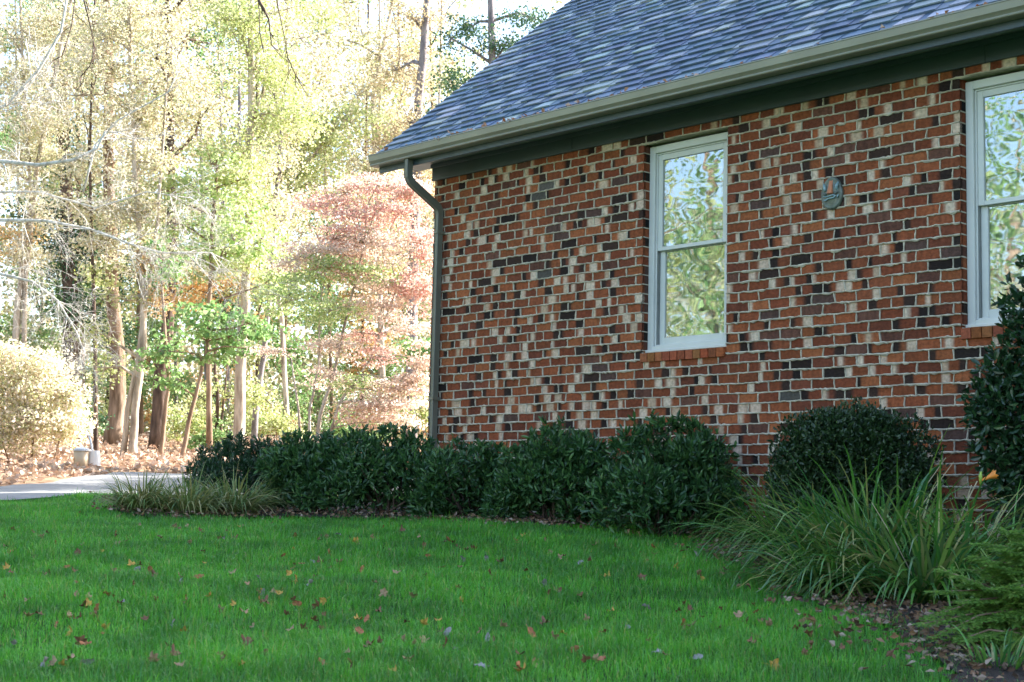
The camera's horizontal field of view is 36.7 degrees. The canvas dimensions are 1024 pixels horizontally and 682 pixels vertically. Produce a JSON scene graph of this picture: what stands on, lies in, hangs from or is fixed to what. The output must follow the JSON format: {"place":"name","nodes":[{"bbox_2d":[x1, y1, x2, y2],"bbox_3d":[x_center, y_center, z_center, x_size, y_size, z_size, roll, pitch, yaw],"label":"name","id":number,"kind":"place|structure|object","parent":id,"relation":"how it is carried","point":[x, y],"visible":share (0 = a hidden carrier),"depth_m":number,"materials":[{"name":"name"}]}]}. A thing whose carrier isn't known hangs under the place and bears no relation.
{"place":"outdoors","nodes":[
{"label":"outdoors","id":0,"kind":"place"},
{"bbox_2d":[0,472,412,499],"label":"driveway","id":1,"kind":"structure","parent":0,"point":[50,489],"depth_m":18.41,"materials":[{"name":"concrete"}]},
{"bbox_2d":[0,0,568,432],"label":"sky","id":2,"kind":"structure","parent":0,"point":[468,11],"materials":[{"name":"white"}]},
{"bbox_2d":[0,433,1017,681],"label":"ground","id":3,"kind":"structure","parent":0,"point":[48,479],"depth_m":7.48,"materials":[{"name":"plant"}]},
{"bbox_2d":[0,119,17,259],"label":"background tree","id":4,"kind":"object","parent":3,"relation":"on","point":[1,137],"visible":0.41,"depth_m":45.73,"materials":[{"name":"yellow plant"}]},
{"bbox_2d":[0,22,28,343],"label":"background tree","id":5,"kind":"object","parent":3,"relation":"on","point":[5,108],"visible":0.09,"depth_m":57.39,"materials":[{"name":"beige plant"}]},
{"bbox_2d":[0,2,40,404],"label":"background tree","id":6,"kind":"object","parent":3,"relation":"on","point":[4,333],"visible":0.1,"depth_m":49.20,"materials":[{"name":"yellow plant"}]},
{"bbox_2d":[0,0,74,423],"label":"background tree","id":7,"kind":"object","parent":3,"relation":"on","point":[35,288],"visible":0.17,"depth_m":52.62,"materials":[{"name":"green plant"}]},
{"bbox_2d":[39,656,48,666],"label":"fallen leaf","id":8,"kind":"object","parent":3,"relation":"on","point":[44,660],"visible":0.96,"depth_m":5.89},
{"bbox_2d":[0,3,98,410],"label":"background tree","id":9,"kind":"object","parent":3,"relation":"on","point":[41,279],"visible":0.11,"depth_m":53.11,"materials":[{"name":"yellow plant"}]},
{"bbox_2d":[47,655,56,665],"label":"fallen leaf","id":10,"kind":"object","parent":3,"relation":"on","point":[54,660],"visible":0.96,"depth_m":5.90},
{"bbox_2d":[0,331,104,462],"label":"pale bush","id":11,"kind":"object","parent":3,"relation":"on","point":[30,417],"visible":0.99,"depth_m":24.82,"materials":[{"name":"beige plant"}]},
{"bbox_2d":[4,6,129,434],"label":"background tree","id":12,"kind":"object","parent":3,"relation":"on","point":[100,405],"visible":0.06,"depth_m":46.59,"materials":[{"name":"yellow plant"}]},
{"bbox_2d":[0,0,135,441],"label":"woodland tree","id":13,"kind":"object","parent":3,"relation":"on","point":[40,152],"visible":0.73,"depth_m":36.55,"materials":[{"name":"yellow plant"}]},
{"bbox_2d":[11,0,131,437],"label":"background tree","id":14,"kind":"object","parent":3,"relation":"on","point":[86,289],"visible":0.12,"depth_m":43.54,"materials":[{"name":"green plant"}]},
{"bbox_2d":[11,0,148,450],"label":"woodland tree","id":15,"kind":"object","parent":3,"relation":"on","point":[93,273],"visible":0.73,"depth_m":31.44,"materials":[{"name":"yellow plant"}]},
{"bbox_2d":[74,635,86,649],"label":"fallen leaf","id":16,"kind":"object","parent":3,"relation":"on","point":[81,638],"visible":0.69,"depth_m":6.40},
{"bbox_2d":[3,0,157,435],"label":"woodland tree","id":17,"kind":"object","parent":3,"relation":"on","point":[68,281],"visible":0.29,"depth_m":42.29,"materials":[{"name":"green plant"}]},
{"bbox_2d":[1,0,159,444],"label":"woodland tree","id":18,"kind":"object","parent":3,"relation":"on","point":[117,404],"visible":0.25,"depth_m":38.33,"materials":[{"name":"yellow plant"}]},
{"bbox_2d":[72,447,90,469],"bbox_3d":[-6.563,1.784,23.530,0.269,0.348,0.269,1,-6,0],"label":"bucket","id":19,"kind":"object","parent":3,"relation":"on","point":[81,454],"visible":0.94,"depth_m":23.44,"materials":[{"name":"beige plastic"}]},
{"bbox_2d":[80,641,91,644],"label":"fallen leaf","id":20,"kind":"object","parent":3,"relation":"on","point":[83,643],"visible":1,"depth_m":6.30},
{"bbox_2d":[86,597,91,605],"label":"fallen leaf","id":21,"kind":"object","parent":3,"relation":"on","point":[88,602],"visible":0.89,"depth_m":7.40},
{"bbox_2d":[86,429,100,469],"bbox_3d":[-6.410,1.657,23.598,0.258,0.640,0.126,1,-6,0],"label":"garden shovel","id":22,"kind":"object","parent":3,"relation":"on","point":[94,457],"visible":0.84,"depth_m":23.57,"materials":[{"name":"white plastic"}]},
{"bbox_2d":[74,403,114,447],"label":"understory bush","id":23,"kind":"object","parent":3,"relation":"on","point":[101,421],"visible":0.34,"depth_m":33.97,"materials":[{"name":"green plant"}]},
{"bbox_2d":[59,0,161,419],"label":"background tree","id":24,"kind":"object","parent":3,"relation":"on","point":[106,393],"visible":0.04,"depth_m":54.91,"materials":[{"name":"yellow plant"}]},
{"bbox_2d":[11,0,222,455],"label":"woodland tree","id":25,"kind":"object","parent":3,"relation":"on","point":[136,202],"visible":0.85,"depth_m":30.45,"materials":[{"name":"yellow plant"}]},
{"bbox_2d":[85,0,202,434],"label":"background tree","id":26,"kind":"object","parent":3,"relation":"on","point":[144,390],"visible":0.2,"depth_m":47.74,"materials":[{"name":"green plant"}]},
{"bbox_2d":[88,0,206,430],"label":"background tree","id":27,"kind":"object","parent":3,"relation":"on","point":[147,415],"visible":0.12,"depth_m":57.08,"materials":[{"name":"green plant"}]},
{"bbox_2d":[149,650,165,661],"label":"fallen leaf","id":28,"kind":"object","parent":3,"relation":"on","point":[152,655],"visible":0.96,"depth_m":5.90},
{"bbox_2d":[0,0,324,420],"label":"bare tree","id":29,"kind":"object","parent":3,"relation":"on","point":[23,87],"visible":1,"depth_m":18.26,"materials":[{"name":"grey plant"}]},
{"bbox_2d":[128,232,196,455],"bbox_3d":[-6.694,0.093,29.621,1.343,4.466,1.112,1,-6,0],"label":"woodland tree","id":30,"kind":"object","parent":3,"relation":"on","point":[176,345],"visible":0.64,"depth_m":29.56,"materials":[{"name":"green plant"}]},
{"bbox_2d":[170,643,180,655],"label":"fallen leaf","id":31,"kind":"object","parent":3,"relation":"on","point":[173,649],"visible":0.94,"depth_m":6.05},
{"bbox_2d":[118,13,234,433],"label":"background tree","id":32,"kind":"object","parent":3,"relation":"on","point":[153,337],"visible":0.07,"depth_m":49.34,"materials":[{"name":"green plant"}]},
{"bbox_2d":[144,401,229,444],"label":"understory bush","id":33,"kind":"object","parent":3,"relation":"on","point":[181,427],"visible":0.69,"depth_m":37.89,"materials":[{"name":"yellow plant"}]},
{"bbox_2d":[99,0,277,448],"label":"woodland tree","id":34,"kind":"object","parent":3,"relation":"on","point":[158,397],"visible":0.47,"depth_m":36.63,"materials":[{"name":"yellow plant"}]},
{"bbox_2d":[179,414,232,449],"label":"understory bush","id":35,"kind":"object","parent":3,"relation":"on","point":[198,439],"visible":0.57,"depth_m":32.84,"materials":[{"name":"green plant"}]},
{"bbox_2d":[161,0,252,432],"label":"background tree","id":36,"kind":"object","parent":3,"relation":"on","point":[200,345],"visible":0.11,"depth_m":53.84,"materials":[{"name":"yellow plant"}]},
{"bbox_2d":[0,430,421,484],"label":"forest litter","id":37,"kind":"object","parent":3,"relation":"on","point":[44,470],"visible":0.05,"depth_m":25.04,"materials":[{"name":"brown plant"}]},
{"bbox_2d":[135,299,295,459],"bbox_3d":[-5.445,0.768,28.053,2.927,3.017,1.495,1,-6,0],"label":"maple sapling","id":38,"kind":"object","parent":3,"relation":"on","point":[204,333],"visible":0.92,"depth_m":28.05,"materials":[{"name":"green plant"}]},
{"bbox_2d":[119,142,313,449],"bbox_3d":[-6.003,-0.821,31.215,3.941,6.537,2.598,1,-6,0],"label":"woodland tree","id":39,"kind":"object","parent":3,"relation":"on","point":[240,249],"visible":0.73,"depth_m":31.29,"materials":[{"name":"green plant"}]},
{"bbox_2d":[161,0,278,434],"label":"background tree","id":40,"kind":"object","parent":3,"relation":"on","point":[223,202],"visible":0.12,"depth_m":47.05,"materials":[{"name":"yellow plant"}]},
{"bbox_2d":[164,261,297,443],"bbox_3d":[-6.130,0.380,33.126,3.203,4.330,2.148,1,-6,0],"label":"woodland tree","id":41,"kind":"object","parent":3,"relation":"on","point":[253,397],"visible":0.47,"depth_m":33.07,"materials":[{"name":"orange plant"}]},
{"bbox_2d":[177,0,299,432],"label":"background tree","id":42,"kind":"object","parent":3,"relation":"on","point":[249,359],"visible":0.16,"depth_m":43.81,"materials":[{"name":"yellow plant"}]},
{"bbox_2d":[241,634,252,647],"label":"fallen leaf","id":43,"kind":"object","parent":3,"relation":"on","point":[246,639],"visible":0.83,"depth_m":6.44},
{"bbox_2d":[207,0,311,437],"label":"background tree","id":44,"kind":"object","parent":3,"relation":"on","point":[257,313],"visible":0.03,"depth_m":47.57,"materials":[{"name":"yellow plant"}]},
{"bbox_2d":[255,595,268,603],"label":"fallen leaf","id":45,"kind":"object","parent":3,"relation":"on","point":[266,597],"visible":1,"depth_m":7.71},
{"bbox_2d":[219,405,315,439],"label":"understory bush","id":46,"kind":"object","parent":3,"relation":"on","point":[262,425],"visible":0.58,"depth_m":36.87,"materials":[{"name":"yellow plant"}]},
{"bbox_2d":[172,0,369,447],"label":"woodland tree","id":47,"kind":"object","parent":3,"relation":"on","point":[248,26],"visible":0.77,"depth_m":32.54,"materials":[{"name":"yellow plant"}]},
{"bbox_2d":[0,0,570,437],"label":"woodland","id":48,"kind":"object","parent":3,"relation":"on","point":[276,380],"visible":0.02,"depth_m":58.21,"materials":[{"name":"plant"}]},
{"bbox_2d":[228,0,355,434],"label":"background tree","id":49,"kind":"object","parent":3,"relation":"on","point":[302,398],"visible":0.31,"depth_m":44.49,"materials":[{"name":"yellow plant"}]},
{"bbox_2d":[289,601,301,605],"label":"fallen leaf","id":50,"kind":"object","parent":3,"relation":"on","point":[299,603],"visible":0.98,"depth_m":7.75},
{"bbox_2d":[227,1,402,435],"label":"woodland tree","id":51,"kind":"object","parent":3,"relation":"on","point":[324,144],"visible":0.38,"depth_m":38.65,"materials":[{"name":"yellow plant"}]},
{"bbox_2d":[312,598,319,608],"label":"fallen leaf","id":52,"kind":"object","parent":3,"relation":"on","point":[317,604],"visible":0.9,"depth_m":7.65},
{"bbox_2d":[237,0,395,443],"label":"woodland tree","id":53,"kind":"object","parent":3,"relation":"on","point":[254,425],"visible":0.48,"depth_m":34.56,"materials":[{"name":"yellow plant"}]},
{"bbox_2d":[265,0,369,435],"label":"background tree","id":54,"kind":"object","parent":3,"relation":"on","point":[305,428],"visible":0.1,"depth_m":54.29,"materials":[{"name":"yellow plant"}]},
{"bbox_2d":[265,0,377,431],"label":"background tree","id":55,"kind":"object","parent":3,"relation":"on","point":[316,403],"visible":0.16,"depth_m":50.68,"materials":[{"name":"green plant"}]},
{"bbox_2d":[235,170,434,442],"bbox_3d":[-2.658,-0.347,25.030,3.633,5.175,2.217,3,-6,-11],"label":"japanese maple","id":56,"kind":"object","parent":3,"relation":"on","point":[353,271],"visible":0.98,"depth_m":24.89,"materials":[{"name":"red plant"}]},
{"bbox_2d":[300,0,407,413],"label":"background tree","id":57,"kind":"object","parent":3,"relation":"on","point":[356,20],"visible":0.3,"depth_m":47.97,"materials":[{"name":"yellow plant"}]},
{"bbox_2d":[320,408,391,441],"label":"understory bush","id":58,"kind":"object","parent":3,"relation":"on","point":[339,431],"visible":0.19,"depth_m":33.97,"materials":[{"name":"green plant"}]},
{"bbox_2d":[355,627,363,633],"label":"fallen leaf","id":59,"kind":"object","parent":3,"relation":"on","point":[357,629],"visible":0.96,"depth_m":6.95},
{"bbox_2d":[274,0,462,435],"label":"woodland tree","id":60,"kind":"object","parent":3,"relation":"on","point":[358,93],"visible":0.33,"depth_m":46.94,"materials":[{"name":"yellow plant"}]},
{"bbox_2d":[317,0,427,438],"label":"background tree","id":61,"kind":"object","parent":3,"relation":"on","point":[352,370],"visible":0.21,"depth_m":47.49,"materials":[{"name":"yellow plant"}]},
{"bbox_2d":[379,587,389,596],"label":"fallen leaf","id":62,"kind":"object","parent":3,"relation":"on","point":[383,591],"visible":0.96,"depth_m":8.20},
{"bbox_2d":[336,0,433,438],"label":"background tree","id":63,"kind":"object","parent":3,"relation":"on","point":[429,223],"visible":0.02,"depth_m":56.56,"materials":[{"name":"yellow plant"}]},
{"bbox_2d":[349,0,464,437],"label":"woodland tree","id":64,"kind":"object","parent":3,"relation":"on","point":[419,84],"visible":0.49,"depth_m":42.94,"materials":[{"name":"beige plant"}]},
{"bbox_2d":[390,333,430,442],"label":"understory bush","id":65,"kind":"object","parent":3,"relation":"on","point":[409,346],"visible":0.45,"depth_m":36.13,"materials":[{"name":"brown plant"}]},
{"bbox_2d":[394,382,428,450],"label":"understory bush","id":66,"kind":"object","parent":3,"relation":"on","point":[424,414],"visible":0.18,"depth_m":31.98,"materials":[{"name":"yellow plant"}]},
{"bbox_2d":[418,617,428,624],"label":"fallen leaf","id":67,"kind":"object","parent":3,"relation":"on","point":[424,621],"visible":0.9,"depth_m":7.40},
{"bbox_2d":[366,0,499,429],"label":"background tree","id":68,"kind":"object","parent":3,"relation":"on","point":[431,42],"visible":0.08,"depth_m":57.64,"materials":[{"name":"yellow plant"}]},
{"bbox_2d":[386,0,480,438],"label":"background tree","id":69,"kind":"object","parent":3,"relation":"on","point":[442,2],"visible":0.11,"depth_m":52.33,"materials":[{"name":"green plant"}]},
{"bbox_2d":[443,627,451,635],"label":"fallen leaf","id":70,"kind":"object","parent":3,"relation":"on","point":[448,629],"visible":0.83,"depth_m":7.10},
{"bbox_2d":[414,0,556,120],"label":"evergreen tree","id":71,"kind":"object","parent":3,"relation":"on","point":[494,53],"visible":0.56,"depth_m":41.02,"materials":[{"name":"green plant"}]},
{"bbox_2d":[527,626,535,636],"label":"fallen leaf","id":72,"kind":"object","parent":3,"relation":"on","point":[530,629],"visible":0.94,"depth_m":7.05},
{"bbox_2d":[536,616,549,624],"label":"fallen leaf","id":73,"kind":"object","parent":3,"relation":"on","point":[543,619],"visible":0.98,"depth_m":7.50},
{"bbox_2d":[93,494,1023,681],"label":"planting bed","id":74,"kind":"object","parent":3,"relation":"on","point":[993,672],"visible":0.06,"depth_m":7.42,"materials":[{"name":"brown soil"}]},
{"bbox_2d":[86,459,197,510],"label":"liriope clump","id":75,"kind":"object","parent":74,"relation":"on","point":[134,500],"visible":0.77,"depth_m":13.10,"materials":[{"name":"plant"}]},
{"bbox_2d":[123,464,246,514],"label":"liriope clump","id":76,"kind":"object","parent":74,"relation":"on","point":[187,504],"visible":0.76,"depth_m":13.10,"materials":[{"name":"plant"}]},
{"bbox_2d":[177,428,290,507],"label":"hedge shrub","id":77,"kind":"object","parent":74,"relation":"on","point":[216,461],"visible":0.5,"depth_m":14.78,"materials":[{"name":"green plant"}]},
{"bbox_2d":[172,463,299,513],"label":"liriope clump","id":78,"kind":"object","parent":74,"relation":"on","point":[252,502],"visible":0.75,"depth_m":13.42,"materials":[{"name":"plant"}]},
{"bbox_2d":[253,427,358,513],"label":"hedge shrub","id":79,"kind":"object","parent":74,"relation":"on","point":[292,465],"visible":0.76,"depth_m":13.93,"materials":[{"name":"green plant"}]},
{"bbox_2d":[315,421,440,515],"bbox_3d":[-1.110,1.157,13.865,1.279,0.910,1.089,1,-6,0],"label":"hedge shrub","id":80,"kind":"object","parent":74,"relation":"on","point":[366,467],"visible":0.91,"depth_m":13.69,"materials":[{"name":"green plant"}]},
{"bbox_2d":[405,433,512,519],"bbox_3d":[-0.402,1.203,13.458,1.052,0.806,0.914,1,-6,0],"label":"hedge shrub","id":81,"kind":"object","parent":74,"relation":"on","point":[447,480],"visible":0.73,"depth_m":13.30,"materials":[{"name":"green plant"}]},
{"bbox_2d":[480,414,621,524],"bbox_3d":[0.343,1.090,12.891,1.235,0.962,0.887,1,-6,0],"label":"hedge shrub","id":82,"kind":"object","parent":74,"relation":"on","point":[533,475],"visible":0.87,"depth_m":12.67,"materials":[{"name":"green plant"}]},
{"bbox_2d":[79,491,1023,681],"bbox_3d":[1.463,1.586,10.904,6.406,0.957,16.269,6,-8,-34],"label":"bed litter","id":83,"kind":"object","parent":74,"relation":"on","point":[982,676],"visible":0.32,"depth_m":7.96,"materials":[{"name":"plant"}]},
{"bbox_2d":[576,409,749,537],"bbox_3d":[1.215,1.058,12.189,1.160,1.055,1.161,-3,-8,36],"label":"hedge shrub","id":84,"kind":"object","parent":74,"relation":"on","point":[674,473],"visible":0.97,"depth_m":12.01,"materials":[{"name":"green plant"}]},
{"bbox_2d":[640,499,764,531],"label":"daylily clump","id":85,"kind":"object","parent":74,"relation":"on","point":[706,522],"visible":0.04,"depth_m":12.29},
{"bbox_2d":[646,469,780,543],"bbox_3d":[2.020,1.246,12.049,1.835,0.655,1.856,5,-7,-29],"label":"daylily clump","id":86,"kind":"object","parent":74,"relation":"on","point":[738,513],"visible":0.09,"depth_m":11.80,"materials":[{"name":"plant"}]},
{"bbox_2d":[659,458,947,564],"bbox_3d":[1.986,1.060,10.288,2.059,0.862,2.002,1,-6,0],"label":"daylily clump","id":87,"kind":"object","parent":74,"relation":"on","point":[735,535],"visible":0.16,"depth_m":10.09,"materials":[{"name":"plant"}]},
{"bbox_2d":[692,485,947,598],"bbox_3d":[1.869,1.148,8.893,1.573,0.617,1.450,6,-8,-39],"label":"daylily clump","id":88,"kind":"object","parent":74,"relation":"on","point":[804,579],"visible":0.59,"depth_m":8.63,"materials":[{"name":"plant"}]},
{"bbox_2d":[761,395,953,537],"bbox_3d":[2.322,0.952,10.372,1.253,1.182,0.888,1,-6,0],"label":"boxwood","id":89,"kind":"object","parent":74,"relation":"on","point":[863,433],"visible":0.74,"depth_m":10.22,"materials":[{"name":"green plant"}]},
{"bbox_2d":[703,425,1022,588],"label":"daylily clump","id":90,"kind":"object","parent":74,"relation":"on","point":[856,520],"visible":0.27,"depth_m":9.02,"materials":[{"name":"plant"}]},
{"bbox_2d":[758,448,1023,609],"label":"daylily clump","id":91,"kind":"object","parent":74,"relation":"on","point":[935,580],"visible":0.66,"depth_m":8.31,"materials":[{"name":"plant"}]},
{"bbox_2d":[844,469,1023,596],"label":"daylily clump","id":92,"kind":"object","parent":74,"relation":"on","point":[992,475],"visible":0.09,"depth_m":8.88,"materials":[{"name":"green plant"}]},
{"bbox_2d":[912,527,1023,650],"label":"feathery conifer","id":93,"kind":"object","parent":74,"relation":"on","point":[993,609],"visible":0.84,"depth_m":6.79,"materials":[{"name":"green plant"}]},
{"bbox_2d":[933,622,1023,668],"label":"grass tuft","id":94,"kind":"object","parent":74,"relation":"on","point":[1007,649],"visible":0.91,"depth_m":6.37,"materials":[{"name":"plant"}]},
{"bbox_2d":[955,254,1023,541],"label":"camellia bush","id":95,"kind":"object","parent":74,"relation":"on","point":[1004,444],"visible":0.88,"depth_m":9.87,"materials":[{"name":"green plant"}]},
{"bbox_2d":[569,645,582,652],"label":"fallen leaf","id":96,"kind":"object","parent":3,"relation":"on","point":[575,647],"visible":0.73,"depth_m":6.65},
{"bbox_2d":[578,653,590,664],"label":"fallen leaf","id":97,"kind":"object","parent":3,"relation":"on","point":[585,658],"visible":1,"depth_m":6.29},
{"bbox_2d":[592,653,598,662],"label":"fallen leaf","id":98,"kind":"object","parent":3,"relation":"on","point":[596,656],"visible":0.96,"depth_m":6.35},
{"bbox_2d":[368,0,1023,544],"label":"brick house","id":99,"kind":"structure","parent":3,"relation":"on","point":[642,246],"depth_m":12.69,"materials":[{"name":"brick"}]},
{"bbox_2d":[640,132,727,361],"bbox_3d":[1.545,-0.786,13.132,0.316,1.920,0.965,7,-9,-43],"label":"window","id":100,"kind":"structure","parent":99,"relation":"in","point":[697,248],"depth_m":13.29,"materials":[{"name":"paint"}]},
{"bbox_2d":[384,2,987,150],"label":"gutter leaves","id":101,"kind":"object","parent":99,"relation":"on","point":[577,101],"visible":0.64,"depth_m":13.45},
{"bbox_2d":[821,177,842,209],"bbox_3d":[2.468,-1.146,11.953,0.050,0.260,0.196,7,-9,-43],"label":"wall plaque","id":102,"kind":"object","parent":99,"relation":"attached to","point":[832,194],"depth_m":11.94,"materials":[{"name":"grey ceramic"}]},
{"bbox_2d":[961,71,1023,338],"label":"window","id":103,"kind":"structure","parent":99,"relation":"in","point":[995,225],"depth_m":11.17,"materials":[{"name":"paint"}]},
{"bbox_2d":[691,653,702,658],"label":"fallen leaf","id":104,"kind":"object","parent":3,"relation":"on","point":[699,656],"visible":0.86,"depth_m":6.45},
{"bbox_2d":[733,610,743,619],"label":"fallen leaf","id":105,"kind":"object","parent":3,"relation":"on","point":[738,613],"visible":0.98,"depth_m":7.60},
{"bbox_2d":[765,618,771,625],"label":"fallen leaf","id":106,"kind":"object","parent":3,"relation":"on","point":[769,622],"visible":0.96,"depth_m":7.30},
{"bbox_2d":[764,658,778,669],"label":"fallen leaf","id":107,"kind":"object","parent":3,"relation":"on","point":[775,661],"visible":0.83,"depth_m":6.34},
{"bbox_2d":[803,629,813,637],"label":"fallen leaf","id":108,"kind":"object","parent":3,"relation":"on","point":[808,632],"visible":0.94,"depth_m":6.95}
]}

